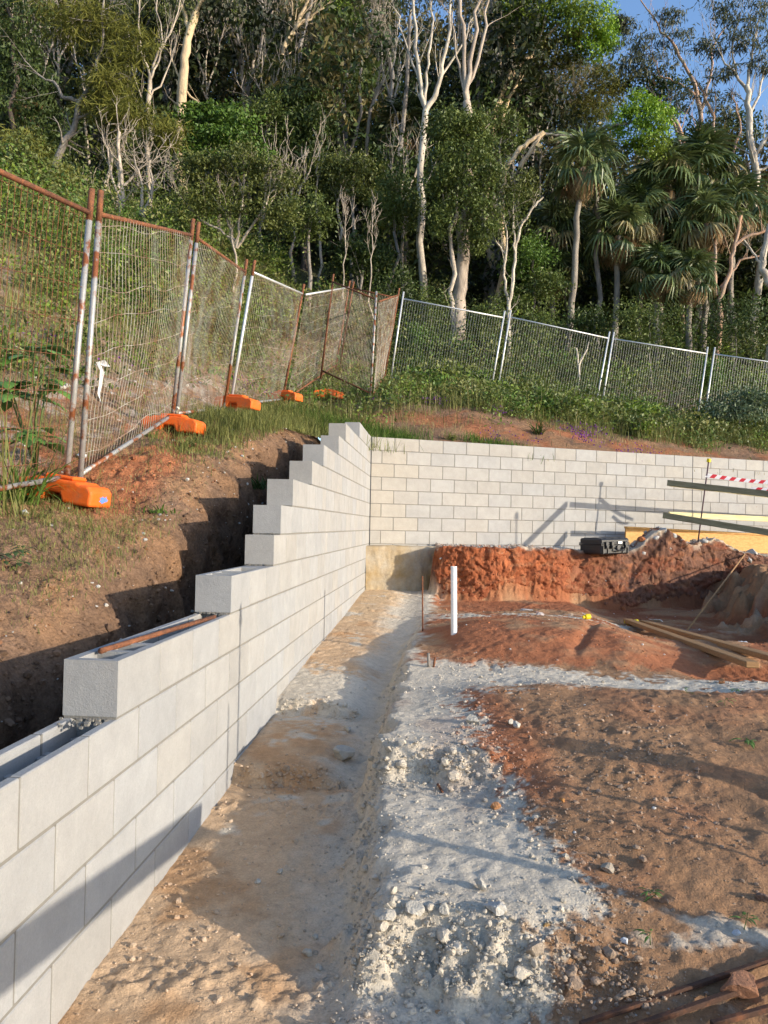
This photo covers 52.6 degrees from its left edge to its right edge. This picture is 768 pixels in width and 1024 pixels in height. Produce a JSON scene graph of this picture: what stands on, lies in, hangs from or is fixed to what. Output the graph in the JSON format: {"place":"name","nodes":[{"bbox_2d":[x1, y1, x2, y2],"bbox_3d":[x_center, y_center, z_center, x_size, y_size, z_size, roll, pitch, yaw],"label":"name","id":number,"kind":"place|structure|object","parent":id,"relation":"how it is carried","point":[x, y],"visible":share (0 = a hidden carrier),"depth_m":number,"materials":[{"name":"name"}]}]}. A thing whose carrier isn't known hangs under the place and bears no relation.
{"place":"outdoors","nodes":[
{"label":"outdoors","id":0,"kind":"place"},
{"bbox_2d":[0,261,320,749],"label":"earth bank","id":1,"kind":"structure","parent":0,"point":[140,575],"depth_m":5.41,"materials":[{"name":"soil"}]},
{"bbox_2d":[0,337,80,470],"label":"leafy plant","id":2,"kind":"object","parent":1,"relation":"on","point":[6,385],"visible":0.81,"depth_m":5.55,"materials":[{"name":"green plant"}]},
{"bbox_2d":[0,453,86,504],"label":"grass tuft","id":3,"kind":"object","parent":1,"relation":"on","point":[31,496],"visible":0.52,"depth_m":4.90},
{"bbox_2d":[0,168,94,490],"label":"fence","id":4,"kind":"object","parent":1,"relation":"on","point":[88,211],"visible":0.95,"depth_m":4.97,"materials":[{"name":"metal"}]},
{"bbox_2d":[0,369,111,516],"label":"grass tuft","id":5,"kind":"object","parent":1,"relation":"on","point":[4,497],"visible":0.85,"depth_m":4.75,"materials":[{"name":"plant"}]},
{"bbox_2d":[20,472,110,507],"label":"fence ballast","id":6,"kind":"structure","parent":1,"relation":"on","point":[86,494],"depth_m":5.11,"materials":[{"name":"orange plastic"}]},
{"bbox_2d":[77,190,194,476],"bbox_3d":[-2.023,-1.519,6.622,0.215,2.897,2.400,1,-1,0],"label":"fence","id":7,"kind":"object","parent":1,"relation":"on","point":[100,215],"visible":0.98,"depth_m":6.16,"materials":[{"name":"metal"}]},
{"bbox_2d":[0,407,318,728],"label":"bank crumbs","id":8,"kind":"object","parent":1,"relation":"on","point":[27,674],"visible":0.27,"depth_m":4.78,"materials":[{"name":"soil"}]},
{"bbox_2d":[141,413,205,434],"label":"fence ballast","id":9,"kind":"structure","parent":1,"relation":"on","point":[175,420],"depth_m":7.61,"materials":[{"name":"orange plastic"}]},
{"bbox_2d":[175,222,247,413],"bbox_3d":[-2.015,-2.090,9.111,0.321,2.544,2.348,1,-1,2],"label":"fence","id":10,"kind":"object","parent":1,"relation":"on","point":[188,312],"visible":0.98,"depth_m":8.81,"materials":[{"name":"metal"}]},
{"bbox_2d":[231,260,304,403],"bbox_3d":[-1.726,-2.568,11.823,0.388,2.656,2.774,1,-1,7],"label":"fence","id":11,"kind":"object","parent":1,"relation":"on","point":[253,272],"visible":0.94,"depth_m":11.57,"materials":[{"name":"metal"}]},
{"bbox_2d":[0,125,767,460],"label":"hillside","id":12,"kind":"structure","parent":0,"point":[518,433],"depth_m":15.18,"materials":[{"name":"plant"}]},
{"bbox_2d":[0,127,61,195],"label":"leafy shrub","id":13,"kind":"object","parent":12,"relation":"on","point":[22,147],"visible":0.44,"depth_m":17.77,"materials":[{"name":"green plant"}]},
{"bbox_2d":[0,35,69,139],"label":"leafy tree","id":14,"kind":"object","parent":12,"relation":"on","point":[54,101],"visible":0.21,"depth_m":25.11,"materials":[{"name":"green plant"}]},
{"bbox_2d":[0,120,83,196],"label":"bush","id":15,"kind":"object","parent":12,"relation":"on","point":[10,131],"visible":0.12,"depth_m":18.94,"materials":[{"name":"green plant"}]},
{"bbox_2d":[0,0,94,160],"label":"dark tree","id":16,"kind":"object","parent":12,"relation":"on","point":[27,112],"visible":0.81,"depth_m":23.64,"materials":[{"name":"green plant"}]},
{"bbox_2d":[1,0,194,172],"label":"feathery tree","id":17,"kind":"object","parent":12,"relation":"on","point":[107,98],"visible":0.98,"depth_m":20.31,"materials":[{"name":"green plant"}]},
{"bbox_2d":[92,131,170,200],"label":"leafy tree","id":18,"kind":"object","parent":12,"relation":"on","point":[126,165],"visible":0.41,"depth_m":22.68,"materials":[{"name":"green plant"}]},
{"bbox_2d":[96,91,188,221],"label":"dead tree","id":19,"kind":"object","parent":12,"relation":"on","point":[120,166],"visible":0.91,"depth_m":19.17,"materials":[{"name":"grey plant"}]},
{"bbox_2d":[106,0,201,206],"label":"thin stemmed tree","id":20,"kind":"object","parent":12,"relation":"on","point":[151,73],"visible":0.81,"depth_m":22.37,"materials":[{"name":"grey plant"}]},
{"bbox_2d":[156,0,248,212],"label":"yellow barked gum","id":21,"kind":"object","parent":12,"relation":"on","point":[182,86],"visible":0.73,"depth_m":24.24,"materials":[{"name":"beige plant"}]},
{"bbox_2d":[157,91,284,240],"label":"glossy tree","id":22,"kind":"object","parent":12,"relation":"on","point":[220,119],"visible":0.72,"depth_m":21.87,"materials":[{"name":"green plant"}]},
{"bbox_2d":[137,133,321,305],"bbox_3d":[-3.579,-6.758,18.149,4.302,4.136,1.557,1,-1,4],"label":"round olive tree","id":23,"kind":"object","parent":12,"relation":"on","point":[243,153],"visible":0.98,"depth_m":18.04,"materials":[{"name":"green plant"}]},
{"bbox_2d":[194,0,286,223],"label":"bare branched tree","id":24,"kind":"object","parent":12,"relation":"on","point":[241,71],"visible":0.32,"depth_m":27.24,"materials":[{"name":"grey plant"}]},
{"bbox_2d":[235,85,302,249],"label":"leafy tree","id":25,"kind":"object","parent":12,"relation":"on","point":[269,118],"visible":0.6,"depth_m":23.38,"materials":[{"name":"green plant"}]},
{"bbox_2d":[234,48,318,210],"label":"leafy tree","id":26,"kind":"object","parent":12,"relation":"on","point":[273,72],"visible":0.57,"depth_m":25.52,"materials":[{"name":"green plant"}]},
{"bbox_2d":[257,296,331,343],"bbox_3d":[-2.182,-4.494,18.413,2.166,1.206,1.149,1,-1,4],"label":"shrub","id":27,"kind":"object","parent":12,"relation":"on","point":[305,325],"visible":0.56,"depth_m":18.32,"materials":[{"name":"green plant"}]},
{"bbox_2d":[261,108,332,281],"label":"bare tree","id":28,"kind":"object","parent":12,"relation":"on","point":[299,193],"visible":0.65,"depth_m":22.39,"materials":[{"name":"grey plant"}]},
{"bbox_2d":[271,186,341,312],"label":"leafy tree","id":29,"kind":"object","parent":12,"relation":"on","point":[310,216],"visible":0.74,"depth_m":20.37,"materials":[{"name":"green plant"}]},
{"bbox_2d":[254,74,365,270],"bbox_3d":[-2.289,-10.363,24.002,3.432,6.097,2.547,1,-1,4],"label":"dark tree","id":30,"kind":"object","parent":12,"relation":"on","point":[310,114],"visible":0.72,"depth_m":23.62,"materials":[{"name":"green plant"}]},
{"bbox_2d":[262,0,365,236],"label":"slanting tree","id":31,"kind":"object","parent":12,"relation":"on","point":[302,13],"visible":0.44,"depth_m":26.18,"materials":[{"name":"green plant"}]},
{"bbox_2d":[289,280,350,392],"bbox_3d":[-1.221,-3.605,15.547,0.345,3.471,4.502,1,-1,7],"label":"fence","id":32,"kind":"object","parent":12,"relation":"on","point":[339,342],"visible":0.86,"depth_m":15.23,"materials":[{"name":"metal"}]},
{"bbox_2d":[295,103,367,288],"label":"grey twiggy tree","id":33,"kind":"object","parent":12,"relation":"on","point":[337,211],"visible":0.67,"depth_m":22.77,"materials":[{"name":"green plant"}]},
{"bbox_2d":[303,291,379,349],"bbox_3d":[-1.052,-4.713,19.312,1.907,1.599,1.199,1,-1,4],"label":"shrub","id":34,"kind":"object","parent":12,"relation":"on","point":[356,303],"visible":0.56,"depth_m":19.24,"materials":[{"name":"green plant"}]},
{"bbox_2d":[306,138,386,295],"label":"leafy tree","id":35,"kind":"object","parent":12,"relation":"on","point":[357,167],"visible":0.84,"depth_m":22.72,"materials":[{"name":"green plant"}]},
{"bbox_2d":[320,274,377,398],"bbox_3d":[-0.685,-3.442,15.262,1.378,2.681,0.156,0,-1,37],"label":"fence","id":36,"kind":"object","parent":12,"relation":"on","point":[373,341],"visible":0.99,"depth_m":15.21,"materials":[{"name":"metal"}]},
{"bbox_2d":[338,281,396,371],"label":"fence","id":37,"kind":"object","parent":12,"relation":"on","point":[362,322],"visible":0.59,"depth_m":17.79,"materials":[{"name":"metal"}]},
{"bbox_2d":[322,229,417,328],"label":"leafy tree","id":38,"kind":"object","parent":12,"relation":"on","point":[362,256],"visible":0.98,"depth_m":21.21,"materials":[{"name":"green plant"}]},
{"bbox_2d":[313,0,426,258],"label":"grey twiggy tree","id":39,"kind":"object","parent":12,"relation":"on","point":[377,89],"visible":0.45,"depth_m":26.37,"materials":[{"name":"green plant"}]},
{"bbox_2d":[0,112,767,453],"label":"undergrowth","id":40,"kind":"object","parent":12,"relation":"on","point":[480,378],"visible":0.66,"depth_m":16.78,"materials":[{"name":"green plant"}]},
{"bbox_2d":[0,0,767,352],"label":"woods","id":41,"kind":"object","parent":12,"relation":"on","point":[332,46],"visible":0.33,"depth_m":25.11,"materials":[{"name":"green plant"}]},
{"bbox_2d":[0,188,767,633],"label":"grass","id":42,"kind":"structure","parent":12,"relation":"on","point":[304,420],"depth_m":11.28,"materials":[{"name":"plant"}]},
{"bbox_2d":[373,288,399,393],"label":"fence","id":43,"kind":"object","parent":12,"relation":"on","point":[384,366],"visible":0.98,"depth_m":16.28,"materials":[{"name":"metal"}]},
{"bbox_2d":[362,160,431,337],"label":"leafy tree","id":44,"kind":"object","parent":12,"relation":"on","point":[394,204],"visible":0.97,"depth_m":21.59,"materials":[{"name":"green plant"}]},
{"bbox_2d":[369,261,424,350],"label":"tree","id":45,"kind":"object","parent":12,"relation":"on","point":[395,286],"visible":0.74,"depth_m":19.96,"materials":[{"name":"green plant"}]},
{"bbox_2d":[370,92,437,254],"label":"tree","id":46,"kind":"object","parent":12,"relation":"on","point":[416,109],"visible":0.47,"depth_m":25.46,"materials":[{"name":"green plant"}]},
{"bbox_2d":[379,109,433,313],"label":"bare tree","id":47,"kind":"object","parent":12,"relation":"on","point":[402,243],"visible":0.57,"depth_m":23.16,"materials":[{"name":"grey plant"}]},
{"bbox_2d":[397,321,438,364],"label":"shrub","id":48,"kind":"object","parent":12,"relation":"on","point":[414,336],"visible":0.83,"depth_m":18.77,"materials":[{"name":"green plant"}]},
{"bbox_2d":[375,0,485,321],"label":"white gum","id":49,"kind":"object","parent":12,"relation":"on","point":[420,234],"visible":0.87,"depth_m":22.67,"materials":[{"name":"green plant"}]},
{"bbox_2d":[402,281,461,354],"bbox_3d":[1.212,-4.671,19.564,1.441,2.429,0.986,1,-1,-17],"label":"shrub","id":50,"kind":"object","parent":12,"relation":"on","point":[431,313],"visible":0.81,"depth_m":19.53,"materials":[{"name":"green plant"}]},
{"bbox_2d":[390,292,505,380],"bbox_3d":[1.440,-3.726,17.613,2.627,2.444,0.088,1,-1,-4],"label":"fence","id":51,"kind":"object","parent":12,"relation":"on","point":[431,304],"visible":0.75,"depth_m":17.60,"materials":[{"name":"grey metal"}]},
{"bbox_2d":[411,91,518,363],"bbox_3d":[2.067,-7.221,20.124,2.844,6.942,1.998,1,-1,4],"label":"dense dark tree","id":52,"kind":"object","parent":12,"relation":"on","point":[446,137],"visible":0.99,"depth_m":20.06,"materials":[{"name":"green plant"}]},
{"bbox_2d":[423,0,520,354],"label":"stout pale tree","id":53,"kind":"object","parent":12,"relation":"on","point":[462,262],"visible":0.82,"depth_m":20.85,"materials":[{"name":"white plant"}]},
{"bbox_2d":[458,290,509,367],"bbox_3d":[2.556,-4.559,19.776,1.369,2.138,1.109,1,-1,4],"label":"shrub","id":54,"kind":"object","parent":12,"relation":"on","point":[484,319],"visible":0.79,"depth_m":19.68,"materials":[{"name":"green plant"}]},
{"bbox_2d":[480,95,536,312],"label":"leafy tree","id":55,"kind":"object","parent":12,"relation":"on","point":[502,112],"visible":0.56,"depth_m":23.88,"materials":[{"name":"green plant"}]},
{"bbox_2d":[478,163,556,364],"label":"forked tree","id":56,"kind":"object","parent":12,"relation":"on","point":[516,193],"visible":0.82,"depth_m":20.30,"materials":[{"name":"green plant"}]},
{"bbox_2d":[493,130,545,342],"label":"snapped tree","id":57,"kind":"object","parent":12,"relation":"on","point":[535,139],"visible":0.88,"depth_m":21.72,"materials":[{"name":"beige plant"}]},
{"bbox_2d":[488,221,580,355],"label":"bushy tree","id":58,"kind":"object","parent":12,"relation":"on","point":[536,278],"visible":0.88,"depth_m":20.99,"materials":[{"name":"green plant"}]},
{"bbox_2d":[515,306,570,365],"bbox_3d":[3.954,-4.189,19.457,1.484,1.950,1.099,1,-1,4],"label":"shrub","id":59,"kind":"object","parent":12,"relation":"on","point":[541,319],"visible":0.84,"depth_m":19.51,"materials":[{"name":"green plant"}]},
{"bbox_2d":[480,0,624,313],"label":"leaning tree","id":60,"kind":"object","parent":12,"relation":"on","point":[568,12],"visible":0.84,"depth_m":24.32,"materials":[{"name":"green plant"}]},
{"bbox_2d":[516,198,591,308],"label":"tree","id":61,"kind":"object","parent":12,"relation":"on","point":[543,210],"visible":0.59,"depth_m":22.34,"materials":[{"name":"green plant"}]},
{"bbox_2d":[498,310,609,399],"bbox_3d":[3.878,-3.341,17.847,2.678,2.491,0.099,1,-1,-5],"label":"fence","id":62,"kind":"object","parent":12,"relation":"on","point":[607,338],"visible":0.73,"depth_m":17.84,"materials":[{"name":"grey metal"}]},
{"bbox_2d":[522,243,590,346],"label":"fan palm","id":63,"kind":"object","parent":12,"relation":"on","point":[562,263],"visible":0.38,"depth_m":22.27,"materials":[{"name":"green plant"}]},
{"bbox_2d":[476,43,638,314],"bbox_3d":[5.818,-11.882,26.167,5.671,10.600,3.272,1,-1,4],"label":"weeping tree","id":64,"kind":"object","parent":12,"relation":"on","point":[605,82],"visible":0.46,"depth_m":26.07,"materials":[{"name":"green plant"}]},
{"bbox_2d":[544,117,629,353],"bbox_3d":[5.502,-7.205,21.296,2.350,6.806,2.613,1,-1,4],"label":"fan palm","id":65,"kind":"object","parent":12,"relation":"on","point":[581,183],"visible":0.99,"depth_m":21.09,"materials":[{"name":"green plant"}]},
{"bbox_2d":[560,301,616,374],"bbox_3d":[5.319,-4.518,20.441,1.560,2.217,1.246,1,-1,4],"label":"shrub","id":66,"kind":"object","parent":12,"relation":"on","point":[590,329],"visible":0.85,"depth_m":20.39,"materials":[{"name":"green plant"}]},
{"bbox_2d":[544,84,683,358],"bbox_3d":[6.409,-8.087,21.830,3.874,7.893,1.371,1,-1,4],"label":"lime tree","id":67,"kind":"object","parent":12,"relation":"on","point":[639,122],"visible":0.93,"depth_m":21.78,"materials":[{"name":"green plant"}]},
{"bbox_2d":[579,193,660,362],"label":"fan palm","id":68,"kind":"object","parent":12,"relation":"on","point":[612,254],"visible":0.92,"depth_m":21.52,"materials":[{"name":"green plant"}]},
{"bbox_2d":[602,172,684,357],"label":"fan palm","id":69,"kind":"object","parent":12,"relation":"on","point":[640,189],"visible":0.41,"depth_m":22.21,"materials":[{"name":"green plant"}]},
{"bbox_2d":[598,292,712,390],"bbox_3d":[6.835,-4.189,19.796,2.717,2.829,1.841,1,-1,4],"label":"shrub","id":70,"kind":"object","parent":12,"relation":"on","point":[635,312],"visible":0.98,"depth_m":19.70,"materials":[{"name":"plant"}]},
{"bbox_2d":[602,332,708,415],"bbox_3d":[6.252,-2.951,18.031,2.554,2.394,0.074,1,-1,-2],"label":"fence","id":71,"kind":"object","parent":12,"relation":"on","point":[658,346],"visible":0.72,"depth_m":18.03,"materials":[{"name":"grey metal"}]},
{"bbox_2d":[618,239,694,373],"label":"fan palm","id":72,"kind":"object","parent":12,"relation":"on","point":[656,253],"visible":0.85,"depth_m":21.08,"materials":[{"name":"green plant"}]},
{"bbox_2d":[582,0,737,333],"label":"grey gum","id":73,"kind":"object","parent":12,"relation":"on","point":[640,57],"visible":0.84,"depth_m":26.16,"materials":[{"name":"green plant"}]},
{"bbox_2d":[618,137,714,353],"bbox_3d":[8.230,-7.646,22.904,2.768,6.346,3.079,1,-1,4],"label":"fan palm","id":74,"kind":"object","parent":12,"relation":"on","point":[652,168],"visible":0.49,"depth_m":22.34,"materials":[{"name":"green plant"}]},
{"bbox_2d":[650,247,726,382],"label":"fan palm","id":75,"kind":"object","parent":12,"relation":"on","point":[703,267],"visible":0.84,"depth_m":20.78,"materials":[{"name":"green plant"}]},
{"bbox_2d":[649,117,748,350],"bbox_3d":[9.252,-7.951,23.068,3.033,6.970,3.013,1,-1,4],"label":"fan palm","id":76,"kind":"object","parent":12,"relation":"on","point":[718,154],"visible":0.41,"depth_m":22.51,"materials":[{"name":"green plant"}]},
{"bbox_2d":[664,172,747,360],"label":"fan palm","id":77,"kind":"object","parent":12,"relation":"on","point":[712,200],"visible":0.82,"depth_m":21.76,"materials":[{"name":"green plant"}]},
{"bbox_2d":[649,42,767,346],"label":"grey gum","id":78,"kind":"object","parent":12,"relation":"on","point":[737,115],"visible":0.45,"depth_m":23.99,"materials":[{"name":"green plant"}]},
{"bbox_2d":[686,353,738,395],"bbox_3d":[7.826,-2.913,18.651,1.252,1.776,0.963,1,-1,4],"label":"shrub","id":79,"kind":"object","parent":12,"relation":"on","point":[720,368],"visible":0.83,"depth_m":18.57,"materials":[{"name":"green plant"}]},
{"bbox_2d":[679,0,767,356],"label":"white gum","id":80,"kind":"object","parent":12,"relation":"on","point":[730,71],"visible":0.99,"depth_m":22.94,"materials":[{"name":"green plant"}]},
{"bbox_2d":[687,289,767,385],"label":"shrub","id":81,"kind":"object","parent":12,"relation":"on","point":[737,324],"visible":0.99,"depth_m":19.90,"materials":[{"name":"plant"}]},
{"bbox_2d":[690,168,767,363],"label":"fan palm","id":82,"kind":"object","parent":12,"relation":"on","point":[743,189],"visible":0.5,"depth_m":22.05,"materials":[{"name":"green plant"}]},
{"bbox_2d":[698,380,767,430],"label":"shrub","id":83,"kind":"object","parent":12,"relation":"on","point":[744,406],"visible":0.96,"depth_m":17.13,"materials":[{"name":"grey plant"}]},
{"bbox_2d":[711,205,765,374],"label":"leaning tree","id":84,"kind":"object","parent":12,"relation":"on","point":[735,244],"visible":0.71,"depth_m":21.55,"materials":[{"name":"beige plant"}]},
{"bbox_2d":[743,223,767,386],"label":"bent white tree","id":85,"kind":"object","parent":12,"relation":"on","point":[762,269],"visible":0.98,"depth_m":20.51,"materials":[{"name":"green plant"}]},
{"bbox_2d":[58,528,767,1023],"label":"ground","id":86,"kind":"structure","parent":0,"point":[374,640],"depth_m":3.30,"materials":[{"name":"soil"}]},
{"bbox_2d":[0,422,370,1023],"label":"block wall","id":87,"kind":"structure","parent":86,"relation":"on","point":[115,782],"depth_m":3.00,"materials":[{"name":"concrete"}]},
{"bbox_2d":[98,615,215,653],"bbox_3d":[-0.930,0.510,3.328,0.021,0.022,1.084,1,-1,9],"label":"rusty bar","id":88,"kind":"object","parent":87,"relation":"on","point":[105,649],"visible":1,"depth_m":3.18,"materials":[{"name":"metal"}]},
{"bbox_2d":[365,545,435,590],"bbox_3d":[0.547,0.965,11.620,1.890,0.936,0.533,1,-1,-20],"label":"concrete footing","id":89,"kind":"object","parent":86,"relation":"on","point":[398,567],"visible":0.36,"depth_m":11.26,"materials":[{"name":"concrete"}]},
{"bbox_2d":[76,655,766,1023],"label":"pale rubble","id":90,"kind":"object","parent":86,"relation":"on","point":[460,919],"visible":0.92,"depth_m":2.94,"materials":[{"name":"stone"}]},
{"bbox_2d":[234,660,695,1023],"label":"ledge rubble","id":91,"kind":"object","parent":86,"relation":"on","point":[535,947],"visible":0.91,"depth_m":2.45,"materials":[{"name":"stone"}]},
{"bbox_2d":[369,437,767,553],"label":"block wall","id":92,"kind":"structure","parent":86,"relation":"on","point":[432,493],"depth_m":12.53,"materials":[{"name":"concrete"}]},
{"bbox_2d":[435,529,767,606],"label":"clay face","id":93,"kind":"object","parent":86,"relation":"on","point":[617,566],"visible":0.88,"depth_m":11.39},
{"bbox_2d":[579,537,629,554],"bbox_3d":[3.247,0.491,11.369,0.580,0.236,0.515,0,0,-30],"label":"equipment case","id":94,"kind":"object","parent":93,"relation":"on","point":[604,545],"visible":1,"depth_m":11.22,"materials":[{"name":"black plastic"}]},
{"bbox_2d":[442,546,767,1021],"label":"clay clods","id":95,"kind":"object","parent":86,"relation":"on","point":[619,867],"visible":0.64,"depth_m":4.87,"materials":[{"name":"soil"}]},
{"bbox_2d":[579,957,767,1023],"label":"steel bar","id":96,"kind":"object","parent":86,"relation":"on","point":[615,1012],"visible":0.77,"depth_m":2.29,"materials":[{"name":"metal"}]},
{"bbox_2d":[623,619,758,667],"bbox_3d":[2.789,1.202,7.473,0.095,0.045,3.772,1,-3,4],"label":"timber plank","id":97,"kind":"object","parent":86,"relation":"on","point":[731,657],"visible":1,"depth_m":6.60,"materials":[{"name":"wood"}]},
{"bbox_2d":[624,526,767,553],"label":"formwork board","id":98,"kind":"object","parent":86,"relation":"on","point":[745,542],"visible":0.58,"depth_m":13.48,"materials":[{"name":"wood"}]},
{"bbox_2d":[629,976,767,1023],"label":"steel bar","id":99,"kind":"object","parent":86,"relation":"on","point":[692,1006],"visible":0.88,"depth_m":2.22,"materials":[{"name":"metal"}]},
{"bbox_2d":[640,620,767,660],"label":"timber plank","id":100,"kind":"object","parent":86,"relation":"on","point":[756,653],"visible":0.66,"depth_m":6.93,"materials":[{"name":"wood"}]},
{"bbox_2d":[710,1004,767,1023],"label":"steel bar","id":101,"kind":"object","parent":86,"relation":"on","point":[744,1014],"visible":1,"depth_m":2.19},
{"bbox_2d":[720,970,758,998],"bbox_3d":[1.046,1.400,2.296,0.118,0.066,0.096,1,-1,4],"label":"rock","id":102,"kind":"object","parent":86,"relation":"on","point":[741,983],"visible":0.93,"depth_m":2.26,"materials":[{"name":"stone"}]},
{"bbox_2d":[76,0,767,440],"label":"sky","id":103,"kind":"structure","parent":0,"point":[630,7],"materials":[{"name":"blue"}]},
{"bbox_3d":[5.559,0.065,10.720,0.066,1.740,0.066,1,-1,4],"label":"steel stake","id":104,"kind":"object","parent":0,"visible":0},
{"bbox_2d":[663,512,767,535],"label":"timber rail","id":105,"kind":"object","parent":104,"relation":"attached to","point":[731,526],"visible":1,"depth_m":11.51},
{"bbox_2d":[667,480,767,496],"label":"timber rail","id":106,"kind":"object","parent":104,"relation":"attached to","point":[735,490],"visible":1,"depth_m":11.47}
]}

